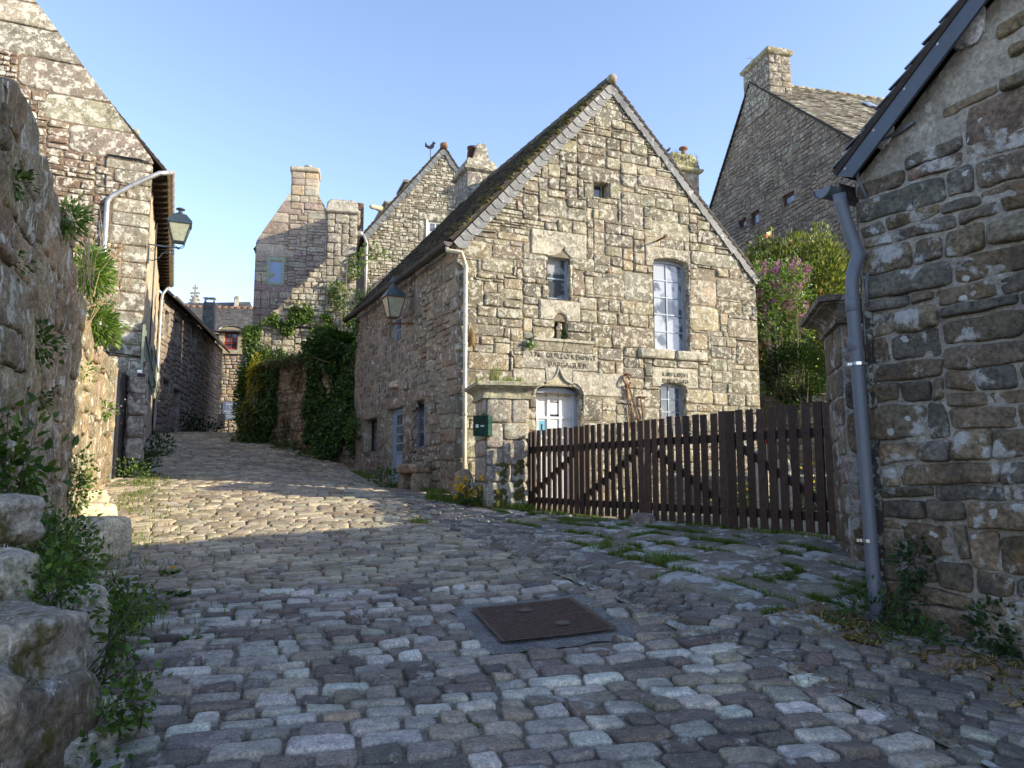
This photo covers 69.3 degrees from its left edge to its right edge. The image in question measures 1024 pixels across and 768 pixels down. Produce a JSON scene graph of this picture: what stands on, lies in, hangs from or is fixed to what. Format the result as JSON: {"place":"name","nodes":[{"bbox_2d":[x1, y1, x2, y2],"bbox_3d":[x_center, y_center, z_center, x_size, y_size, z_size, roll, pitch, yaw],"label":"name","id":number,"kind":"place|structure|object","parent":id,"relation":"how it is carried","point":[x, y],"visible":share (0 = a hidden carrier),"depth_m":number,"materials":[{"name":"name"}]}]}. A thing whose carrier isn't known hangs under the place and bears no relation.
{"place":"outdoors","nodes":[
{"label":"outdoors","id":0,"kind":"place"},
{"bbox_2d":[36,0,956,306],"label":"sky","id":1,"kind":"structure","parent":0,"point":[229,96],"materials":[{"name":"blue"}]},
{"bbox_2d":[472,364,527,382],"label":"plant","id":2,"kind":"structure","parent":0,"point":[493,376],"depth_m":12.57,"materials":[{"name":"green plant"}]},
{"bbox_2d":[37,432,1023,767],"bbox_3d":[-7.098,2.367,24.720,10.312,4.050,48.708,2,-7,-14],"label":"road","id":3,"kind":"structure","parent":0,"point":[219,474],"depth_m":4.63,"materials":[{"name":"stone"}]},
{"bbox_2d":[0,391,78,547],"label":"bramble","id":4,"kind":"object","parent":3,"relation":"on","point":[34,484],"visible":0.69,"depth_m":4.99,"materials":[{"name":"green plant"}]},
{"bbox_2d":[13,512,106,587],"bbox_3d":[-2.802,1.243,4.483,0.671,0.912,0.883,0,-7,0],"label":"bramble","id":5,"kind":"object","parent":3,"relation":"on","point":[42,552],"visible":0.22,"depth_m":4.51,"materials":[{"name":"green plant"}]},
{"bbox_2d":[15,535,111,618],"bbox_3d":[-2.331,1.219,3.823,0.470,0.875,0.542,4,-8,-31],"label":"bramble","id":6,"kind":"object","parent":3,"relation":"on","point":[61,585],"visible":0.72,"depth_m":3.83,"materials":[{"name":"green plant"}]},
{"bbox_2d":[66,441,102,516],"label":"bramble","id":7,"kind":"object","parent":3,"relation":"on","point":[82,482],"visible":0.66,"depth_m":8.84,"materials":[{"name":"green plant"}]},
{"bbox_2d":[75,502,117,516],"bbox_3d":[-5.596,1.780,9.761,0.527,0.450,0.630,-3,-7,24],"label":"boulder","id":8,"kind":"object","parent":3,"relation":"on","point":[107,509],"visible":0.21,"depth_m":9.69,"materials":[{"name":"stone"}]},
{"bbox_2d":[87,489,109,502],"bbox_3d":[-6.396,1.749,11.166,0.446,0.324,0.474,-3,-7,23],"label":"boulder","id":9,"kind":"object","parent":3,"relation":"on","point":[104,496],"visible":0.24,"depth_m":11.11,"materials":[{"name":"stone"}]},
{"bbox_2d":[88,579,152,692],"bbox_3d":[-2.186,1.384,4.062,0.360,0.619,0.458,0,-7,0],"label":"bramble","id":10,"kind":"object","parent":3,"relation":"on","point":[110,654],"visible":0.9,"depth_m":4.04,"materials":[{"name":"green plant"}]},
{"bbox_2d":[106,449,150,486],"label":"wayside flowers","id":11,"kind":"object","parent":3,"relation":"on","point":[148,474],"visible":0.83,"depth_m":13.73,"materials":[{"name":"green plant"}]},
{"bbox_2d":[103,567,171,647],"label":"bramble","id":12,"kind":"object","parent":3,"relation":"on","point":[113,592],"visible":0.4,"depth_m":4.95,"materials":[{"name":"green plant"}]},
{"bbox_2d":[447,594,638,654],"bbox_3d":[0.212,1.805,5.663,1.240,0.149,1.320,2,-7,-15],"label":"concrete surround","id":13,"kind":"object","parent":3,"relation":"on","point":[485,636],"visible":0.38,"depth_m":5.29,"materials":[{"name":"grey concrete"}]},
{"bbox_2d":[471,597,617,640],"bbox_3d":[0.214,1.784,5.669,0.870,0.112,0.952,2,-7,-16],"label":"manhole cover","id":14,"kind":"object","parent":13,"relation":"on","point":[534,619],"visible":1,"depth_m":5.62,"materials":[{"name":"brown metal"}]},
{"bbox_2d":[628,512,655,523],"bbox_3d":[1.750,1.829,9.938,0.292,0.218,0.368,6,-9,-40],"label":"boulder","id":15,"kind":"object","parent":3,"relation":"on","point":[640,517],"visible":0.57,"depth_m":9.83,"materials":[{"name":"grey stone"}]},
{"bbox_2d":[371,485,1000,767],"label":"gutter channel","id":16,"kind":"object","parent":3,"relation":"on","point":[929,733],"visible":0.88,"depth_m":4.18,"materials":[{"name":"grey stone"}]},
{"bbox_2d":[478,543,1023,747],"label":"dry litter","id":17,"kind":"object","parent":16,"relation":"on","point":[973,665],"visible":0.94,"depth_m":4.57,"materials":[{"name":"brown plant"}]},
{"bbox_2d":[466,507,933,648],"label":"forecourt flagstones","id":18,"kind":"object","parent":3,"relation":"on","point":[741,560],"visible":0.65,"depth_m":7.05,"materials":[{"name":"grey stone"}]},
{"bbox_2d":[350,469,535,511],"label":"verge grass","id":19,"kind":"structure","parent":18,"relation":"on","point":[433,494],"depth_m":12.72,"materials":[{"name":"green plant"}]},
{"bbox_2d":[579,420,644,518],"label":"picket gate","id":20,"kind":"structure","parent":18,"relation":"on","point":[587,479],"depth_m":10.79,"materials":[{"name":"brown wood"}]},
{"bbox_2d":[403,505,935,639],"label":"grass","id":21,"kind":"structure","parent":18,"relation":"on","point":[662,561],"depth_m":7.84,"materials":[{"name":"green plant"}]},
{"bbox_2d":[806,610,1023,703],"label":"moss","id":22,"kind":"object","parent":3,"relation":"on","point":[974,654],"visible":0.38,"depth_m":4.78,"materials":[{"name":"green plant"}]},
{"bbox_2d":[867,612,967,651],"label":"creeper","id":23,"kind":"object","parent":3,"relation":"on","point":[932,628],"visible":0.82,"depth_m":4.89,"materials":[{"name":"green plant"}]},
{"bbox_3d":[-2.088,1.586,2.424,0.841,0.548,0.817,0,-7,0],"label":"boulder","id":24,"kind":"object","parent":3,"relation":"on","visible":0},
{"bbox_2d":[0,672,29,767],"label":"boulder","id":25,"kind":"object","parent":24,"relation":"on","point":[14,723],"visible":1,"depth_m":2.57,"materials":[{"name":"stone"}]},
{"bbox_2d":[536,502,834,540],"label":"courtyard ground","id":26,"kind":"structure","parent":0,"point":[769,520],"depth_m":9.82,"materials":[{"name":"grey stone"}]},
{"bbox_2d":[644,411,753,529],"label":"picket gate","id":27,"kind":"structure","parent":26,"relation":"on","point":[653,453],"depth_m":9.54,"materials":[{"name":"brown wood"}]},
{"bbox_2d":[666,474,827,509],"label":"garden wall","id":28,"kind":"structure","parent":26,"relation":"on","point":[746,478],"depth_m":13.28,"materials":[{"name":"stone"}]},
{"bbox_2d":[749,246,829,462],"bbox_3d":[6.500,-0.154,17.606,2.241,6.550,2.427,-2,-7,18],"label":"lilac","id":29,"kind":"object","parent":26,"relation":"on","point":[766,305],"visible":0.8,"depth_m":17.43,"materials":[{"name":"green plant"}]},
{"bbox_2d":[669,146,703,193],"bbox_3d":[6.082,-5.913,26.763,1.455,5.670,1.128,3,-7,-22],"label":"tall chimney","id":30,"kind":"object","parent":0,"point":[688,166],"visible":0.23,"depth_m":26.68,"materials":[{"name":"stone"}]},
{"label":"ground","id":31,"kind":"structure","parent":0,"visible":0},
{"bbox_2d":[0,76,117,560],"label":"rough stone wall","id":32,"kind":"structure","parent":31,"relation":"on","point":[29,302],"depth_m":6.50,"materials":[{"name":"stone"}]},
{"bbox_2d":[12,163,40,201],"bbox_3d":[-3.437,-1.406,5.164,0.280,0.302,0.267,-2,-7,19],"label":"bramble spray","id":33,"kind":"object","parent":32,"relation":"attached to","point":[29,174],"visible":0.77,"depth_m":5.15,"materials":[{"name":"green plant"}]},
{"bbox_2d":[37,385,57,414],"bbox_3d":[-4.222,0.147,6.675,0.257,0.283,0.275,0,-7,0],"label":"bramble spray","id":34,"kind":"object","parent":32,"relation":"attached to","point":[42,407],"visible":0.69,"depth_m":6.67,"materials":[{"name":"green plant"}]},
{"bbox_2d":[35,318,68,373],"bbox_3d":[-4.099,-0.339,6.439,0.417,0.499,0.444,3,-7,-24],"label":"bramble spray","id":35,"kind":"object","parent":32,"relation":"attached to","point":[45,351],"visible":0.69,"depth_m":6.44,"materials":[{"name":"green plant"}]},
{"bbox_2d":[59,193,95,246],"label":"wall plant","id":36,"kind":"object","parent":32,"relation":"attached to","point":[80,224],"depth_m":7.37,"materials":[{"name":"green plant"}]},
{"bbox_2d":[73,232,138,351],"bbox_3d":[-5.742,-1.311,10.481,0.773,1.751,2.801,3,-7,-23],"label":"wall plant","id":37,"kind":"object","parent":32,"relation":"attached to","point":[108,317],"depth_m":9.80,"materials":[{"name":"green plant"}]},
{"bbox_2d":[80,180,133,301],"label":"dry stalks","id":38,"kind":"object","parent":32,"relation":"on","point":[89,264],"visible":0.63,"depth_m":8.84,"materials":[{"name":"plant"}]},
{"bbox_2d":[101,398,125,422],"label":"wall plant","id":39,"kind":"object","parent":32,"relation":"attached to","point":[110,404],"depth_m":12.10,"materials":[{"name":"green plant"}]},
{"bbox_2d":[21,668,102,767],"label":"boulder","id":40,"kind":"object","parent":31,"relation":"on","point":[53,706],"visible":0.44,"depth_m":3.09,"materials":[{"name":"stone"}]},
{"bbox_2d":[0,600,89,685],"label":"boulder","id":41,"kind":"object","parent":40,"relation":"on","point":[39,644],"visible":0.78,"depth_m":3.14,"materials":[{"name":"stone"}]},
{"bbox_2d":[0,547,39,601],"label":"boulder","id":42,"kind":"object","parent":41,"relation":"on","point":[16,565],"visible":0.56,"depth_m":3.68,"materials":[{"name":"stone"}]},
{"bbox_2d":[0,493,45,543],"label":"boulder","id":43,"kind":"object","parent":42,"relation":"on","point":[21,515],"visible":1,"depth_m":3.97,"materials":[{"name":"stone"}]},
{"bbox_2d":[33,490,111,585],"bbox_3d":[-4.368,1.515,7.021,0.843,1.009,1.320,0,-7,0],"label":"bramble","id":44,"kind":"object","parent":31,"relation":"on","point":[85,533],"visible":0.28,"depth_m":7.18,"materials":[{"name":"green plant"}]},
{"bbox_2d":[36,583,111,681],"bbox_3d":[-2.582,1.463,4.107,0.438,0.673,0.587,-1,-7,10],"label":"boulder","id":45,"kind":"object","parent":31,"relation":"on","point":[92,648],"visible":0.09,"depth_m":4.19,"materials":[{"name":"stone"}]},
{"bbox_2d":[0,0,174,475],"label":"old house","id":46,"kind":"structure","parent":31,"relation":"on","point":[89,134],"depth_m":16.66,"materials":[{"name":"stone"}]},
{"bbox_2d":[109,368,127,478],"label":"metal gate","id":47,"kind":"structure","parent":46,"relation":"attached to","point":[118,432],"depth_m":15.45,"materials":[{"name":"grey metal"}]},
{"bbox_2d":[147,207,191,263],"bbox_3d":[-8.008,-3.377,17.318,0.941,1.578,0.541,3,-7,-25],"label":"wall lantern","id":48,"kind":"object","parent":46,"relation":"attached to","point":[179,224],"depth_m":17.28,"materials":[{"name":"paint"}]},
{"bbox_2d":[63,724,118,767],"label":"boulder","id":49,"kind":"object","parent":31,"relation":"on","point":[106,741],"visible":0.37,"depth_m":3.21,"materials":[{"name":"stone"}]},
{"bbox_2d":[51,515,132,564],"bbox_3d":[-4.803,1.758,8.142,0.545,0.588,1.162,-3,-7,24],"label":"boulder","id":50,"kind":"object","parent":31,"relation":"on","point":[115,530],"visible":0.26,"depth_m":8.27,"materials":[{"name":"stone"}]},
{"bbox_2d":[71,642,172,767],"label":"bramble","id":51,"kind":"object","parent":31,"relation":"on","point":[131,682],"visible":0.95,"depth_m":3.39,"materials":[{"name":"green plant"}]},
{"bbox_2d":[119,458,161,477],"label":"nettles","id":52,"kind":"object","parent":31,"relation":"on","point":[139,466],"visible":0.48,"depth_m":15.72,"materials":[{"name":"green plant"}]},
{"bbox_2d":[143,430,176,456],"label":"nettles","id":53,"kind":"object","parent":31,"relation":"on","point":[157,436],"visible":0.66,"depth_m":20.31,"materials":[{"name":"green plant"}]},
{"bbox_2d":[151,288,229,434],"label":"long house","id":54,"kind":"structure","parent":31,"relation":"on","point":[190,368],"depth_m":32.00,"materials":[{"name":"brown stone"}]},
{"bbox_2d":[172,409,235,431],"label":"dark weeds","id":55,"kind":"object","parent":31,"relation":"on","point":[210,426],"visible":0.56,"depth_m":33.15,"materials":[{"name":"green plant"}]},
{"bbox_2d":[185,295,251,306],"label":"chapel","id":56,"kind":"structure","parent":31,"relation":"on","point":[237,302],"depth_m":60.71,"materials":[{"name":"stone"}]},
{"bbox_2d":[187,305,252,431],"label":"house","id":57,"kind":"structure","parent":31,"relation":"on","point":[231,322],"depth_m":44.67,"materials":[{"name":"stone"}]},
{"bbox_2d":[233,396,255,441],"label":"golden shrub","id":58,"kind":"object","parent":31,"relation":"on","point":[243,408],"visible":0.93,"depth_m":24.53,"materials":[{"name":"green plant"}]},
{"bbox_2d":[227,412,265,443],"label":"wayside weeds","id":59,"kind":"object","parent":31,"relation":"on","point":[247,431],"visible":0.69,"depth_m":24.34,"materials":[{"name":"green plant"}]},
{"bbox_2d":[244,343,263,439],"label":"golden shrub","id":60,"kind":"object","parent":31,"relation":"on","point":[252,391],"visible":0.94,"depth_m":24.87,"materials":[{"name":"green plant"}]},
{"bbox_2d":[231,338,281,434],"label":"hedge","id":61,"kind":"object","parent":31,"relation":"on","point":[238,387],"visible":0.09,"depth_m":26.03,"materials":[{"name":"green plant"}]},
{"bbox_2d":[241,362,279,442],"bbox_3d":[-8.548,0.892,24.898,0.551,3.243,2.395,7,-9,-44],"label":"ivy curtain","id":62,"kind":"object","parent":31,"relation":"on","point":[266,405],"visible":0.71,"depth_m":24.43,"materials":[{"name":"green plant"}]},
{"bbox_2d":[248,260,325,355],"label":"sloping wall","id":63,"kind":"structure","parent":31,"relation":"on","point":[311,289],"depth_m":27.78,"materials":[{"name":"beige stone"}]},
{"bbox_2d":[240,299,334,375],"bbox_3d":[-8.299,-1.469,27.407,3.397,3.489,0.466,1,-7,-12],"label":"wall ivy","id":64,"kind":"object","parent":63,"relation":"attached to","point":[247,332],"depth_m":27.46,"materials":[{"name":"green plant"}]},
{"bbox_2d":[253,165,326,325],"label":"house","id":65,"kind":"structure","parent":31,"relation":"on","point":[289,248],"depth_m":34.32,"materials":[{"name":"stone"}]},
{"bbox_2d":[267,257,284,284],"bbox_3d":[-10.857,-5.174,34.031,0.748,1.287,0.081,1,-7,-12],"label":"window","id":66,"kind":"structure","parent":65,"relation":"in","point":[277,268],"depth_m":34.02,"materials":[{"name":"blue glass"}]},
{"bbox_2d":[243,358,354,467],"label":"ivy wall","id":67,"kind":"structure","parent":31,"relation":"on","point":[288,394],"depth_m":23.54,"materials":[{"name":"stone"}]},
{"bbox_2d":[253,347,309,372],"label":"dry heather","id":68,"kind":"object","parent":67,"relation":"on","point":[291,359],"visible":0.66,"depth_m":23.84,"materials":[{"name":"brown plant"}]},
{"bbox_2d":[271,365,312,454],"bbox_3d":[-7.067,1.065,23.530,0.211,3.588,3.082,7,-9,-44],"label":"ivy curtain","id":69,"kind":"object","parent":67,"relation":"attached to","point":[285,433],"visible":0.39,"depth_m":23.57,"materials":[{"name":"green plant"}]},
{"bbox_2d":[295,326,355,372],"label":"ivy bush","id":70,"kind":"object","parent":67,"relation":"on","point":[316,344],"visible":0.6,"depth_m":21.43,"materials":[{"name":"green plant"}]},
{"bbox_2d":[300,342,356,461],"bbox_3d":[-5.266,0.684,21.549,0.552,3.966,3.186,6,-9,-43],"label":"ivy curtain","id":71,"kind":"object","parent":67,"relation":"attached to","point":[324,425],"visible":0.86,"depth_m":21.50,"materials":[{"name":"green plant"}]},
{"bbox_2d":[324,199,359,352],"bbox_3d":[-6.690,-2.193,28.713,1.383,9.973,1.582,1,-7,-12],"label":"chimney stack","id":72,"kind":"object","parent":31,"relation":"on","point":[342,219],"visible":0.48,"depth_m":28.40,"materials":[{"name":"stone"}]},
{"bbox_2d":[339,285,371,332],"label":"leafy shoots","id":73,"kind":"object","parent":72,"relation":"attached to","point":[346,290],"visible":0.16,"depth_m":27.70,"materials":[{"name":"green plant"}]},
{"bbox_2d":[326,240,395,327],"bbox_3d":[-5.729,-3.711,28.207,2.657,3.815,0.390,1,-7,-12],"label":"wall ivy","id":74,"kind":"object","parent":72,"relation":"attached to","point":[333,289],"depth_m":28.23,"materials":[{"name":"green plant"}]},
{"bbox_2d":[367,462,397,487],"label":"weeds","id":75,"kind":"object","parent":31,"relation":"on","point":[388,471],"visible":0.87,"depth_m":15.90,"materials":[{"name":"green plant"}]},
{"bbox_2d":[369,179,409,218],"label":"church tower","id":76,"kind":"structure","parent":31,"relation":"on","point":[380,208],"depth_m":49.68,"materials":[{"name":"stone"}]},
{"bbox_2d":[355,142,458,332],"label":"house","id":77,"kind":"structure","parent":31,"relation":"on","point":[416,211],"depth_m":30.55,"materials":[{"name":"stone"}]},
{"bbox_2d":[396,463,431,490],"bbox_3d":[-2.042,1.966,15.331,0.474,0.634,1.191,3,-8,-27],"label":"stone bench","id":78,"kind":"object","parent":31,"relation":"on","point":[416,477],"visible":0.79,"depth_m":14.89,"materials":[{"name":"stone"}]},
{"bbox_2d":[452,469,472,497],"bbox_3d":[-0.881,1.835,13.218,0.372,0.648,0.356,2,-7,-20],"label":"guard stone","id":79,"kind":"object","parent":31,"relation":"on","point":[461,473],"visible":0.56,"depth_m":13.10,"materials":[{"name":"grey stone"}]},
{"bbox_2d":[453,475,483,506],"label":"wallflowers","id":80,"kind":"object","parent":31,"relation":"on","point":[462,489],"visible":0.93,"depth_m":12.44,"materials":[{"name":"yellow plant"}]},
{"bbox_2d":[464,380,540,507],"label":"gate pillar","id":81,"kind":"structure","parent":31,"relation":"on","point":[502,460],"depth_m":12.48,"materials":[{"name":"stone"}]},
{"bbox_2d":[473,415,492,436],"bbox_3d":[-0.454,0.717,12.517,0.297,0.338,0.486,-2,-7,16],"label":"mailbox","id":82,"kind":"object","parent":81,"relation":"attached to","point":[482,425],"visible":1,"depth_m":12.31,"materials":[{"name":"green metal"}]},
{"bbox_2d":[529,426,579,513],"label":"picket gate","id":83,"kind":"structure","parent":81,"relation":"attached to","point":[554,448],"depth_m":12.00,"materials":[{"name":"brown wood"}]},
{"bbox_2d":[342,74,761,501],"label":"stone house","id":84,"kind":"structure","parent":31,"relation":"on","point":[590,222],"depth_m":15.77,"materials":[{"name":"stone"}]},
{"bbox_2d":[341,409,361,439],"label":"wall plant","id":85,"kind":"object","parent":84,"relation":"attached to","point":[352,426],"depth_m":19.89,"materials":[{"name":"green plant"}]},
{"bbox_2d":[380,276,413,324],"bbox_3d":[-2.500,-1.840,16.418,0.732,1.115,0.464,3,-8,-27],"label":"wall lantern","id":86,"kind":"object","parent":84,"relation":"attached to","point":[392,297],"depth_m":16.24,"materials":[{"name":"metal"}]},
{"bbox_2d":[392,408,402,481],"bbox_3d":[-2.564,1.461,17.283,0.070,1.790,1.129,3,-8,-27],"label":"side door","id":87,"kind":"structure","parent":84,"relation":"in","point":[398,414],"depth_m":17.57,"materials":[{"name":"blue paint"}]},
{"bbox_2d":[416,401,424,447],"bbox_3d":[-1.866,0.876,15.984,0.081,1.017,0.903,3,-8,-27],"label":"window","id":88,"kind":"structure","parent":84,"relation":"in","point":[420,440],"depth_m":16.20,"materials":[{"name":"grey glass"}]},
{"bbox_2d":[536,388,576,497],"bbox_3d":[0.859,1.247,14.969,0.993,2.347,0.100,3,-7,-22],"label":"door","id":89,"kind":"structure","parent":84,"relation":"in","point":[558,410],"depth_m":15.04,"materials":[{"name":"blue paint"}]},
{"bbox_2d":[547,258,566,299],"bbox_3d":[0.892,-2.173,15.367,0.549,0.936,0.081,3,-7,-22],"label":"window","id":90,"kind":"structure","parent":84,"relation":"in","point":[556,268],"depth_m":15.38,"materials":[{"name":"grey glass"}]},
{"bbox_2d":[622,373,647,428],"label":"tools","id":91,"kind":"object","parent":84,"relation":"hanging from","point":[628,385],"visible":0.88,"depth_m":15.45,"materials":[{"name":"wood"}]},
{"bbox_2d":[653,261,685,350],"bbox_3d":[3.412,-1.714,16.391,0.938,2.051,0.081,3,-7,-22],"label":"window","id":92,"kind":"structure","parent":84,"relation":"in","point":[668,277],"depth_m":16.41,"materials":[{"name":"white glass"}]},
{"bbox_2d":[660,384,681,433],"bbox_3d":[3.395,0.612,16.107,0.672,1.220,0.081,3,-7,-22],"label":"window","id":93,"kind":"structure","parent":84,"relation":"in","point":[671,401],"depth_m":16.15,"materials":[{"name":"white paint"}]},
{"bbox_2d":[759,335,826,474],"bbox_3d":[6.701,0.716,17.333,1.770,3.860,1.480,4,-8,-31],"label":"dark bush","id":94,"kind":"object","parent":31,"relation":"on","point":[808,356],"visible":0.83,"depth_m":17.15,"materials":[{"name":"green plant"}]},
{"bbox_2d":[760,393,826,474],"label":"garden wall","id":95,"kind":"structure","parent":31,"relation":"on","point":[763,399],"depth_m":17.12,"materials":[{"name":"stone"}]},
{"bbox_2d":[744,225,844,386],"bbox_3d":[7.673,-0.866,21.159,4.495,7.487,4.180,0,-7,0],"label":"camellia","id":96,"kind":"object","parent":31,"relation":"on","point":[778,248],"visible":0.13,"depth_m":20.94,"materials":[{"name":"green plant"}]},
{"bbox_2d":[709,46,883,395],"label":"house","id":97,"kind":"structure","parent":31,"relation":"on","point":[787,145],"depth_m":28.65,"materials":[{"name":"stone"}]},
{"bbox_2d":[779,221,860,391],"bbox_3d":[7.975,-0.763,18.867,2.388,7.036,2.319,0,-7,0],"label":"camellia","id":98,"kind":"object","parent":31,"relation":"on","point":[837,277],"visible":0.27,"depth_m":18.64,"materials":[{"name":"green plant"}]},
{"bbox_2d":[798,293,865,561],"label":"gate pillar","id":99,"kind":"structure","parent":31,"relation":"on","point":[825,316],"depth_m":7.21,"materials":[{"name":"stone"}]},
{"bbox_2d":[726,401,836,535],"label":"picket gate","id":100,"kind":"structure","parent":99,"relation":"attached to","point":[820,435],"depth_m":8.32,"materials":[{"name":"brown wood"}]},
{"bbox_2d":[813,0,1023,659],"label":"stone outbuilding","id":101,"kind":"structure","parent":31,"relation":"on","point":[930,161],"depth_m":5.10,"materials":[{"name":"stone"}]},
{"bbox_2d":[824,574,923,631],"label":"creeper","id":102,"kind":"object","parent":101,"relation":"attached to","point":[852,609],"visible":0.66,"depth_m":5.29,"materials":[{"name":"green plant"}]},
{"bbox_2d":[883,525,940,592],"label":"nettle tuft","id":103,"kind":"object","parent":101,"relation":"attached to","point":[906,581],"visible":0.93,"depth_m":5.14,"materials":[{"name":"green plant"}]},
{"bbox_2d":[892,577,935,634],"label":"nettle tuft","id":104,"kind":"object","parent":101,"relation":"attached to","point":[906,600],"visible":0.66,"depth_m":5.13,"materials":[{"name":"green plant"}]},
{"bbox_2d":[960,592,1023,661],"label":"nettle tuft","id":105,"kind":"object","parent":101,"relation":"attached to","point":[975,623],"visible":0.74,"depth_m":4.69,"materials":[{"name":"green plant"}]},
{"bbox_2d":[987,634,1023,660],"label":"nettle tuft","id":106,"kind":"object","parent":101,"relation":"attached to","point":[1004,646],"visible":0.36,"depth_m":4.57,"materials":[{"name":"green plant"}]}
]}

